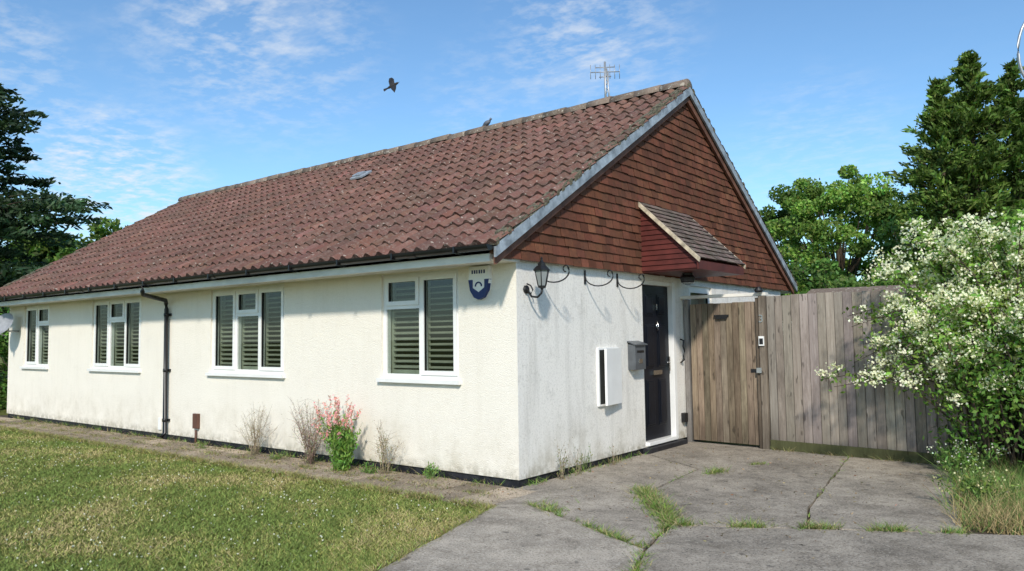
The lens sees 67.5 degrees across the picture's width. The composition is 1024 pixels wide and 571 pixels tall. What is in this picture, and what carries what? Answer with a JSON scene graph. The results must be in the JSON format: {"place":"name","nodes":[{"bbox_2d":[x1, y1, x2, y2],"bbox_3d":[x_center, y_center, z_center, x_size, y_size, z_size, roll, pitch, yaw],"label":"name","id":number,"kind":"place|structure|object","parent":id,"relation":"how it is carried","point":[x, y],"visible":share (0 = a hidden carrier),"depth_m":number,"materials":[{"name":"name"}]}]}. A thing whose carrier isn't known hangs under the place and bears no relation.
{"place":"outdoors","nodes":[
{"label":"outdoors","id":0,"kind":"place"},
{"bbox_2d":[158,413,199,442],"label":"wall vents","id":1,"kind":"object","parent":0,"point":[196,421],"depth_m":11.84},
{"bbox_2d":[0,423,500,570],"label":"lawn","id":2,"kind":"structure","parent":0,"point":[110,510],"depth_m":7.06,"materials":[{"name":"green plant"}]},
{"bbox_2d":[4,438,472,570],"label":"clover flowers","id":3,"kind":"object","parent":2,"relation":"on","point":[90,561],"visible":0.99,"depth_m":7.09,"materials":[{"name":"white plant"}]},
{"bbox_2d":[349,504,494,570],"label":"path edge grass","id":4,"kind":"structure","parent":2,"relation":"on","point":[397,555],"depth_m":5.86,"materials":[{"name":"green plant"}]},
{"bbox_2d":[0,417,535,506],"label":"paved path","id":5,"kind":"structure","parent":0,"point":[505,495],"depth_m":9.30,"materials":[{"name":"beige concrete"}]},
{"bbox_2d":[230,400,278,454],"bbox_3d":[-3.511,1.974,10.523,0.958,0.785,0.478,-4,-5,38],"label":"dried weed plant","id":6,"kind":"object","parent":5,"relation":"on","point":[255,448],"visible":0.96,"depth_m":10.51,"materials":[{"name":"brown plant"}]},
{"bbox_2d":[0,420,513,497],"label":"path joint weeds","id":7,"kind":"object","parent":5,"relation":"on","point":[274,461],"visible":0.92,"depth_m":9.92,"materials":[{"name":"green plant"}]},
{"bbox_2d":[10,418,533,490],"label":"path joint weeds","id":8,"kind":"object","parent":5,"relation":"on","point":[231,452],"visible":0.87,"depth_m":11.30,"materials":[{"name":"green plant"}]},
{"bbox_2d":[286,397,332,464],"bbox_3d":[-2.577,1.843,9.832,1.002,0.906,0.618,-4,-5,38],"label":"dried weed plant","id":9,"kind":"object","parent":5,"relation":"on","point":[309,448],"visible":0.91,"depth_m":9.75,"materials":[{"name":"brown plant"}]},
{"bbox_2d":[359,459,379,473],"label":"wall weed","id":10,"kind":"object","parent":5,"relation":"on","point":[368,470],"depth_m":8.99,"materials":[{"name":"green plant"}]},
{"bbox_2d":[364,419,404,473],"bbox_3d":[-1.477,1.881,8.925,0.590,0.672,0.311,-4,-5,38],"label":"dried weed plant","id":11,"kind":"object","parent":5,"relation":"on","point":[384,457],"visible":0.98,"depth_m":8.92,"materials":[{"name":"brown plant"}]},
{"bbox_2d":[423,461,440,478],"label":"wall weed","id":12,"kind":"object","parent":5,"relation":"on","point":[428,472],"depth_m":8.58,"materials":[{"name":"green plant"}]},
{"bbox_2d":[0,85,689,296],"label":"roof front slope","id":13,"kind":"structure","parent":0,"point":[477,188],"depth_m":11.76,"materials":[{"name":"brown tile"}]},
{"bbox_2d":[350,170,371,179],"bbox_3d":[-2.738,-1.999,13.898,0.300,0.183,0.274,-4,-5,38],"label":"roof vent","id":14,"kind":"object","parent":13,"relation":"on","point":[358,175],"visible":1,"depth_m":13.81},
{"bbox_2d":[2,82,797,293],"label":"verge","id":15,"kind":"structure","parent":13,"relation":"attached to","point":[519,234],"depth_m":10.36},
{"bbox_2d":[178,79,691,200],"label":"ridge tiles","id":16,"kind":"object","parent":13,"relation":"on","point":[642,92],"visible":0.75,"depth_m":14.05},
{"bbox_2d":[482,118,491,125],"bbox_3d":[-0.461,-2.964,14.005,0.271,0.166,0.089,-4,-5,38],"label":"pigeon","id":17,"kind":"object","parent":16,"relation":"on","point":[486,123],"visible":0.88,"depth_m":13.96,"materials":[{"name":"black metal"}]},
{"bbox_2d":[383,78,398,92],"bbox_3d":[-3.925,-6.501,24.994,0.610,0.920,0.130,-27,-42,4],"label":"flying bird","id":18,"kind":"object","parent":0,"point":[392,84],"visible":1,"depth_m":24.97},
{"bbox_2d":[0,357,906,445],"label":"ground","id":19,"kind":"structure","parent":0,"point":[3,412],"depth_m":11.62,"materials":[{"name":"grey concrete"}]},
{"bbox_2d":[0,307,9,411],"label":"garden hedge","id":20,"kind":"object","parent":19,"relation":"on","point":[4,348],"visible":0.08,"depth_m":18.81,"materials":[{"name":"green plant"}]},
{"bbox_2d":[0,229,50,357],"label":"background tree","id":21,"kind":"object","parent":19,"relation":"on","point":[30,252],"visible":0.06,"depth_m":33.02,"materials":[{"name":"green plant"}]},
{"bbox_2d":[0,82,112,331],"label":"cedar tree","id":22,"kind":"object","parent":19,"relation":"on","point":[14,208],"visible":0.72,"depth_m":25.54,"materials":[{"name":"green plant"}]},
{"bbox_2d":[12,217,128,278],"bbox_3d":[-18.826,0.466,35.138,7.210,7.422,6.609,-4,-5,38],"label":"background tree","id":23,"kind":"object","parent":19,"relation":"on","point":[60,252],"visible":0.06,"depth_m":34.20,"materials":[{"name":"green plant"}]},
{"bbox_2d":[8,413,699,487],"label":"plinth","id":24,"kind":"structure","parent":19,"relation":"on","point":[510,483],"depth_m":10.04,"materials":[{"name":"black paint"}]},
{"bbox_2d":[7,262,518,479],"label":"front wall","id":25,"kind":"structure","parent":24,"relation":"on","point":[334,336],"depth_m":10.32,"materials":[{"name":"white paint"}]},
{"bbox_2d":[0,313,18,335],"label":"satellite dish","id":26,"kind":"object","parent":25,"relation":"attached to","point":[6,320],"visible":1,"depth_m":16.13,"materials":[{"name":"metal"}]},
{"bbox_2d":[19,304,48,368],"bbox_3d":[-9.767,1.059,15.793,1.310,1.305,0.175,-4,-5,38],"label":"window","id":27,"kind":"structure","parent":25,"relation":"in","point":[40,322],"depth_m":15.81,"materials":[{"name":"white plastic"}]},
{"bbox_2d":[31,310,48,363],"bbox_3d":[-9.471,1.057,16.175,1.830,1.860,0.809,-4,-5,38],"label":"shutters window","id":28,"kind":"structure","parent":25,"relation":"attached to","point":[43,360],"depth_m":15.87,"materials":[{"name":"white wood"}]},
{"bbox_2d":[87,296,140,372],"bbox_3d":[-7.048,0.882,13.685,1.920,1.305,0.175,-4,-5,38],"label":"window","id":29,"kind":"structure","parent":25,"relation":"in","point":[108,365],"depth_m":13.83,"materials":[{"name":"white plastic"}]},
{"bbox_2d":[99,303,138,365],"bbox_3d":[-6.752,0.880,14.068,2.440,1.860,0.809,-4,-5,38],"label":"shutters window","id":30,"kind":"structure","parent":25,"relation":"attached to","point":[134,337],"depth_m":13.92,"materials":[{"name":"white wood"}]},
{"bbox_2d":[205,284,285,377],"bbox_3d":[-3.874,0.676,11.226,1.940,1.305,0.175,-4,-5,38],"label":"window","id":31,"kind":"structure","parent":25,"relation":"in","point":[235,369],"depth_m":11.28,"materials":[{"name":"white plastic"}]},
{"bbox_2d":[0,244,493,438],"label":"gutter downpipe","id":32,"kind":"object","parent":25,"relation":"attached to","point":[462,250],"visible":1,"depth_m":10.64,"materials":[{"name":"black plastic"}]},
{"bbox_2d":[219,292,280,369],"bbox_3d":[-3.578,0.674,11.609,2.460,1.860,0.809,-4,-5,38],"label":"shutters window","id":33,"kind":"structure","parent":25,"relation":"attached to","point":[272,354],"depth_m":11.59,"materials":[{"name":"white wood"}]},
{"bbox_2d":[376,269,461,384],"bbox_3d":[-1.083,0.494,9.064,1.350,1.305,0.175,-4,-5,38],"label":"window","id":34,"kind":"structure","parent":25,"relation":"in","point":[420,279],"depth_m":9.05,"materials":[{"name":"white plastic"}]},
{"bbox_2d":[391,279,453,373],"bbox_3d":[-0.787,0.493,9.446,1.870,1.860,0.809,-4,-5,38],"label":"shutters window","id":35,"kind":"structure","parent":25,"relation":"attached to","point":[440,322],"depth_m":9.42,"materials":[{"name":"white wood"}]},
{"bbox_2d":[468,265,491,299],"bbox_3d":[-0.353,-0.027,8.440,0.292,0.367,0.067,-4,-5,38],"label":"alarm box","id":36,"kind":"object","parent":25,"relation":"attached to","point":[480,280],"visible":1,"depth_m":8.41,"materials":[{"name":"white plastic"}]},
{"bbox_2d":[106,253,492,309],"bbox_3d":[-2.910,-1.148,15.812,13.880,2.810,9.160,-4,-5,38],"label":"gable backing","id":37,"kind":"object","parent":24,"relation":"on","point":[227,298],"depth_m":20.85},
{"bbox_2d":[0,98,790,306],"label":"fascia board","id":38,"kind":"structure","parent":37,"relation":"attached to","point":[476,258],"depth_m":10.05,"materials":[{"name":"white paint"}]},
{"bbox_2d":[523,257,549,297],"bbox_3d":[0.270,-0.084,8.204,0.318,0.442,0.170,-4,-5,38],"label":"wall lantern","id":39,"kind":"object","parent":37,"relation":"attached to","point":[541,269],"depth_m":8.13,"materials":[{"name":"black metal"}]},
{"bbox_2d":[547,265,569,282],"bbox_3d":[0.463,-0.132,8.395,0.395,0.207,0.034,-4,-5,37],"label":"basket bracket","id":40,"kind":"object","parent":37,"relation":"attached to","point":[562,279],"visible":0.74,"depth_m":8.31,"materials":[{"name":"black metal"}]},
{"bbox_2d":[584,270,612,286],"bbox_3d":[1.033,-0.092,9.128,0.395,0.207,0.034,-4,-5,37],"label":"basket bracket","id":41,"kind":"object","parent":37,"relation":"attached to","point":[585,280],"visible":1,"depth_m":9.13,"materials":[{"name":"black metal"}]},
{"bbox_2d":[596,347,621,406],"bbox_3d":[1.234,1.125,9.506,0.123,0.710,0.500,-4,-5,38],"label":"meter box","id":42,"kind":"object","parent":37,"relation":"attached to","point":[609,373],"visible":1,"depth_m":9.40,"materials":[{"name":"white plastic"}]},
{"bbox_2d":[616,274,644,288],"bbox_3d":[1.506,-0.058,9.735,0.395,0.207,0.034,-4,-5,37],"label":"basket bracket","id":43,"kind":"object","parent":37,"relation":"attached to","point":[617,282],"visible":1,"depth_m":9.74,"materials":[{"name":"black metal"}]},
{"bbox_2d":[627,341,647,369],"bbox_3d":[1.646,0.912,10.046,0.135,0.374,0.320,-4,-5,38],"label":"mailbox","id":44,"kind":"object","parent":37,"relation":"attached to","point":[636,356],"visible":1,"depth_m":9.97,"materials":[{"name":"grey metal"}]},
{"bbox_2d":[641,280,678,445],"bbox_3d":[2.037,1.058,10.723,0.150,2.240,1.000,-4,-5,38],"label":"front door","id":45,"kind":"structure","parent":37,"relation":"attached to","point":[661,406],"depth_m":10.80,"materials":[{"name":"black plastic"}]},
{"bbox_2d":[652,304,670,374],"bbox_3d":[2.105,0.759,10.831,0.055,0.980,0.502,-4,-5,38],"label":"door furniture","id":46,"kind":"object","parent":45,"relation":"attached to","point":[655,372],"depth_m":10.76,"materials":[{"name":"silver metal"}]},
{"bbox_2d":[680,338,687,421],"bbox_3d":[2.508,1.376,11.164,0.082,1.211,0.100,-4,-5,38],"label":"grab handle","id":47,"kind":"object","parent":37,"relation":"attached to","point":[684,417],"visible":1,"depth_m":11.12,"materials":[{"name":"black metal"}]},
{"bbox_2d":[690,293,698,304],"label":"side window shutters","id":48,"kind":"object","parent":37,"relation":"attached to","point":[694,301],"depth_m":12.14,"materials":[{"name":"grey"}]},
{"bbox_2d":[688,286,709,304],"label":"side window","id":49,"kind":"structure","parent":37,"relation":"attached to","point":[700,290],"depth_m":11.96,"materials":[{"name":"white plastic"}]},
{"bbox_2d":[759,184,830,362],"bbox_3d":[12.090,-0.371,33.139,4.051,7.965,3.910,-2,-4,11],"label":"deciduous tree","id":50,"kind":"object","parent":19,"relation":"on","point":[779,197],"visible":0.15,"depth_m":32.90,"materials":[{"name":"green plant"}]},
{"bbox_2d":[765,164,913,294],"bbox_3d":[11.684,-0.556,27.455,5.255,7.599,5.175,-4,-5,38],"label":"deciduous tree","id":51,"kind":"object","parent":19,"relation":"on","point":[860,196],"visible":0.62,"depth_m":26.62,"materials":[{"name":"green plant"}]},
{"bbox_2d":[783,257,900,361],"bbox_3d":[7.790,1.027,18.458,3.637,3.595,3.248,-4,-5,38],"label":"garden shrub","id":52,"kind":"object","parent":19,"relation":"on","point":[818,276],"visible":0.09,"depth_m":18.57,"materials":[{"name":"green plant"}]},
{"bbox_2d":[855,197,941,282],"bbox_3d":[13.430,0.017,24.960,4.307,6.082,4.545,-4,-5,38],"label":"deciduous tree","id":53,"kind":"object","parent":19,"relation":"on","point":[885,227],"visible":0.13,"depth_m":25.15,"materials":[{"name":"green plant"}]},
{"bbox_2d":[854,76,1007,286],"bbox_3d":[11.344,-1.403,19.952,5.201,8.305,5.067,-4,-5,38],"label":"conifer tree","id":54,"kind":"object","parent":19,"relation":"on","point":[920,175],"visible":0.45,"depth_m":19.89,"materials":[{"name":"green plant"}]},
{"bbox_2d":[882,48,1023,284],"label":"conifer tree","id":55,"kind":"object","parent":19,"relation":"on","point":[973,93],"visible":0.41,"depth_m":19.51,"materials":[{"name":"green plant"}]},
{"bbox_2d":[955,57,1023,268],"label":"conifer tree","id":56,"kind":"object","parent":19,"relation":"on","point":[1007,96],"visible":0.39,"depth_m":19.52,"materials":[{"name":"green plant"}]},
{"bbox_2d":[999,199,1023,265],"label":"garden shrub","id":57,"kind":"object","parent":19,"relation":"on","point":[1021,205],"visible":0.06,"depth_m":13.16,"materials":[{"name":"green plant"}]},
{"bbox_2d":[0,415,1022,562],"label":"soil bed","id":58,"kind":"object","parent":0,"point":[808,518],"visible":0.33,"depth_m":6.23,"materials":[{"name":"brown soil"}]},
{"bbox_2d":[194,443,209,448],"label":"wall weed","id":59,"kind":"object","parent":58,"relation":"on","point":[202,446],"depth_m":11.21,"materials":[{"name":"green plant"}]},
{"bbox_2d":[17,415,503,485],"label":"wall foot weeds","id":60,"kind":"object","parent":58,"relation":"on","point":[153,436],"depth_m":11.27,"materials":[{"name":"green plant"}]},
{"bbox_2d":[259,450,286,459],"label":"wall weed","id":61,"kind":"object","parent":58,"relation":"on","point":[277,457],"depth_m":10.12,"materials":[{"name":"green plant"}]},
{"bbox_2d":[311,394,361,466],"bbox_3d":[-2.124,1.791,9.373,0.798,0.974,0.493,-4,-5,38],"label":"pink flower plant","id":62,"kind":"object","parent":58,"relation":"on","point":[336,412],"visible":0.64,"depth_m":9.30,"materials":[{"name":"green plant"}]},
{"bbox_2d":[326,420,361,470],"bbox_3d":[-2.030,1.918,9.222,0.462,0.728,0.478,-1,-4,8],"label":"shrub","id":63,"kind":"object","parent":58,"relation":"on","point":[343,454],"visible":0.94,"depth_m":9.16,"materials":[{"name":"green plant"}]},
{"bbox_2d":[766,288,1007,464],"bbox_3d":[5.852,1.016,8.361,6.312,2.108,0.173,-4,-5,43],"label":"wooden fence","id":64,"kind":"object","parent":58,"relation":"on","point":[882,433],"visible":0.54,"depth_m":9.80,"materials":[{"name":"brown wood"}]},
{"bbox_2d":[814,207,1023,475],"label":"white flowering bush","id":65,"kind":"object","parent":58,"relation":"on","point":[982,316],"visible":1,"depth_m":8.25,"materials":[{"name":"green plant"}]},
{"bbox_2d":[926,437,987,472],"bbox_3d":[4.919,1.883,8.448,0.656,0.484,0.390,-4,-5,38],"label":"verge weed","id":66,"kind":"object","parent":58,"relation":"on","point":[943,450],"visible":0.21,"depth_m":8.50,"materials":[{"name":"green plant"}]},
{"bbox_2d":[909,446,1023,534],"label":"overgrown verge grass","id":67,"kind":"structure","parent":58,"relation":"on","point":[998,513],"depth_m":6.57,"materials":[{"name":"green plant"}]},
{"bbox_2d":[927,435,1013,482],"bbox_3d":[4.637,1.808,7.784,0.802,0.570,0.393,-4,-5,38],"label":"verge weed","id":68,"kind":"object","parent":58,"relation":"on","point":[960,459],"visible":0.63,"depth_m":7.80,"materials":[{"name":"green plant"}]},
{"bbox_2d":[929,461,1022,510],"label":"verge weed","id":69,"kind":"object","parent":58,"relation":"on","point":[983,490],"visible":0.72,"depth_m":6.81,"materials":[{"name":"green plant"}]},
{"bbox_2d":[0,0,1023,280],"label":"sky","id":70,"kind":"structure","parent":0,"point":[149,105],"materials":[{"name":"blue"}]},
{"bbox_2d":[504,104,789,290],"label":"hung tiles","id":71,"kind":"object","parent":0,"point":[671,163],"visible":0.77,"depth_m":10.68,"materials":[{"name":"brown tile"}]},
{"bbox_2d":[638,202,745,268],"bbox_3d":[2.510,-0.677,10.603,0.862,0.865,1.570,-4,-5,38],"label":"canopy barge","id":72,"kind":"object","parent":71,"relation":"attached to","point":[669,232],"visible":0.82,"depth_m":10.00},
{"bbox_2d":[640,209,743,277],"bbox_3d":[2.501,-0.605,10.606,0.835,0.890,1.520,-4,-5,38],"label":"canopy box","id":73,"kind":"object","parent":71,"relation":"attached to","point":[663,252],"visible":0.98,"depth_m":10.15,"materials":[{"name":"red wood"}]},
{"bbox_2d":[680,273,694,284],"bbox_3d":[2.372,-0.090,10.361,0.220,0.155,0.220,-4,-5,38],"label":"canopy lantern","id":74,"kind":"object","parent":73,"relation":"attached to","point":[687,278],"visible":1,"depth_m":10.29,"materials":[{"name":"black metal"}]},
{"bbox_2d":[640,202,744,264],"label":"canopy tiles","id":75,"kind":"object","parent":73,"relation":"on","point":[694,236],"visible":1,"depth_m":10.53,"materials":[{"name":"tile"}]},
{"bbox_2d":[516,259,779,479],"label":"gable wall","id":76,"kind":"structure","parent":0,"point":[569,324],"depth_m":9.05,"materials":[{"name":"white paint"}]},
{"bbox_2d":[555,88,795,280],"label":"roof rear slope","id":77,"kind":"structure","parent":0,"point":[741,180],"depth_m":13.09,"materials":[{"name":"brown tile"}]},
{"bbox_2d":[590,61,619,96],"bbox_3d":[1.545,-3.256,12.674,0.488,0.921,0.087,-1,-4,3],"label":"tv aerial","id":78,"kind":"object","parent":77,"relation":"on","point":[606,73],"visible":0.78,"depth_m":12.71,"materials":[{"name":"metal"}]},
{"bbox_2d":[378,442,1023,570],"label":"concrete driveway","id":79,"kind":"structure","parent":0,"point":[513,534],"depth_m":6.37,"materials":[{"name":"grey concrete"}]},
{"bbox_2d":[4,421,933,563],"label":"leaf litter","id":80,"kind":"object","parent":79,"relation":"on","point":[477,480],"visible":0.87,"depth_m":8.60,"materials":[{"name":"brown plant"}]},
{"bbox_2d":[540,497,575,515],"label":"joint weeds","id":81,"kind":"object","parent":79,"relation":"on","point":[549,504],"visible":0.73,"depth_m":7.00,"materials":[{"name":"green plant"}]},
{"bbox_2d":[554,437,572,479],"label":"wall weed","id":82,"kind":"object","parent":79,"relation":"on","point":[562,470],"depth_m":8.44,"materials":[{"name":"plant"}]},
{"bbox_2d":[570,444,584,474],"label":"wall weed","id":83,"kind":"object","parent":79,"relation":"on","point":[578,469],"depth_m":8.72,"materials":[{"name":"plant"}]},
{"bbox_2d":[525,452,645,485],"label":"wall foot weeds","id":84,"kind":"object","parent":79,"relation":"on","point":[546,480],"depth_m":8.88,"materials":[{"name":"green plant"}]},
{"bbox_2d":[581,443,594,471],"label":"wall weed","id":85,"kind":"object","parent":79,"relation":"on","point":[588,458],"depth_m":8.88,"materials":[{"name":"green plant"}]},
{"bbox_2d":[523,501,653,547],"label":"grass","id":86,"kind":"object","parent":79,"relation":"on","point":[617,536],"visible":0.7,"depth_m":6.12,"materials":[{"name":"green plant"}]},
{"bbox_2d":[609,444,617,464],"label":"wall weed","id":87,"kind":"object","parent":79,"relation":"on","point":[613,457],"depth_m":9.29,"materials":[{"name":"green plant"}]},
{"bbox_2d":[612,520,682,570],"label":"grass","id":88,"kind":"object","parent":79,"relation":"on","point":[637,563],"visible":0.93,"depth_m":5.53,"materials":[{"name":"green plant"}]},
{"bbox_2d":[618,480,696,529],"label":"joint weeds","id":89,"kind":"object","parent":79,"relation":"on","point":[648,495],"visible":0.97,"depth_m":6.97,"materials":[{"name":"green plant"}]},
{"bbox_2d":[693,465,731,475],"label":"joint weeds","id":90,"kind":"object","parent":79,"relation":"on","point":[711,471],"visible":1,"depth_m":8.67,"materials":[{"name":"green plant"}]},
{"bbox_2d":[680,287,770,448],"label":"wooden gate","id":91,"kind":"structure","parent":79,"relation":"on","point":[727,375],"depth_m":10.83,"materials":[{"name":"brown wood"}]},
{"bbox_2d":[749,461,765,465],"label":"joint weeds","id":92,"kind":"object","parent":79,"relation":"on","point":[758,463],"visible":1,"depth_m":9.18,"materials":[{"name":"green plant"}]},
{"bbox_2d":[663,514,972,536],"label":"grass","id":93,"kind":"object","parent":79,"relation":"on","point":[752,524],"visible":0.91,"depth_m":6.14,"materials":[{"name":"green plant"}]},
{"bbox_2d":[807,458,848,522],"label":"grass","id":94,"kind":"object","parent":79,"relation":"on","point":[823,491],"visible":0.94,"depth_m":7.48,"materials":[{"name":"green plant"}]},
{"bbox_2d":[770,446,921,463],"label":"fence foot weeds","id":95,"kind":"object","parent":79,"relation":"on","point":[827,453],"visible":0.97,"depth_m":9.72,"materials":[{"name":"green plant"}]},
{"bbox_2d":[806,282,967,431],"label":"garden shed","id":96,"kind":"structure","parent":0,"point":[860,289],"depth_m":13.03,"materials":[{"name":"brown wood"}]},
{"bbox_2d":[1017,22,1023,77],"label":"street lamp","id":97,"kind":"object","parent":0,"point":[1018,53],"visible":1,"depth_m":11.97,"materials":[{"name":"metal"}]}
]}

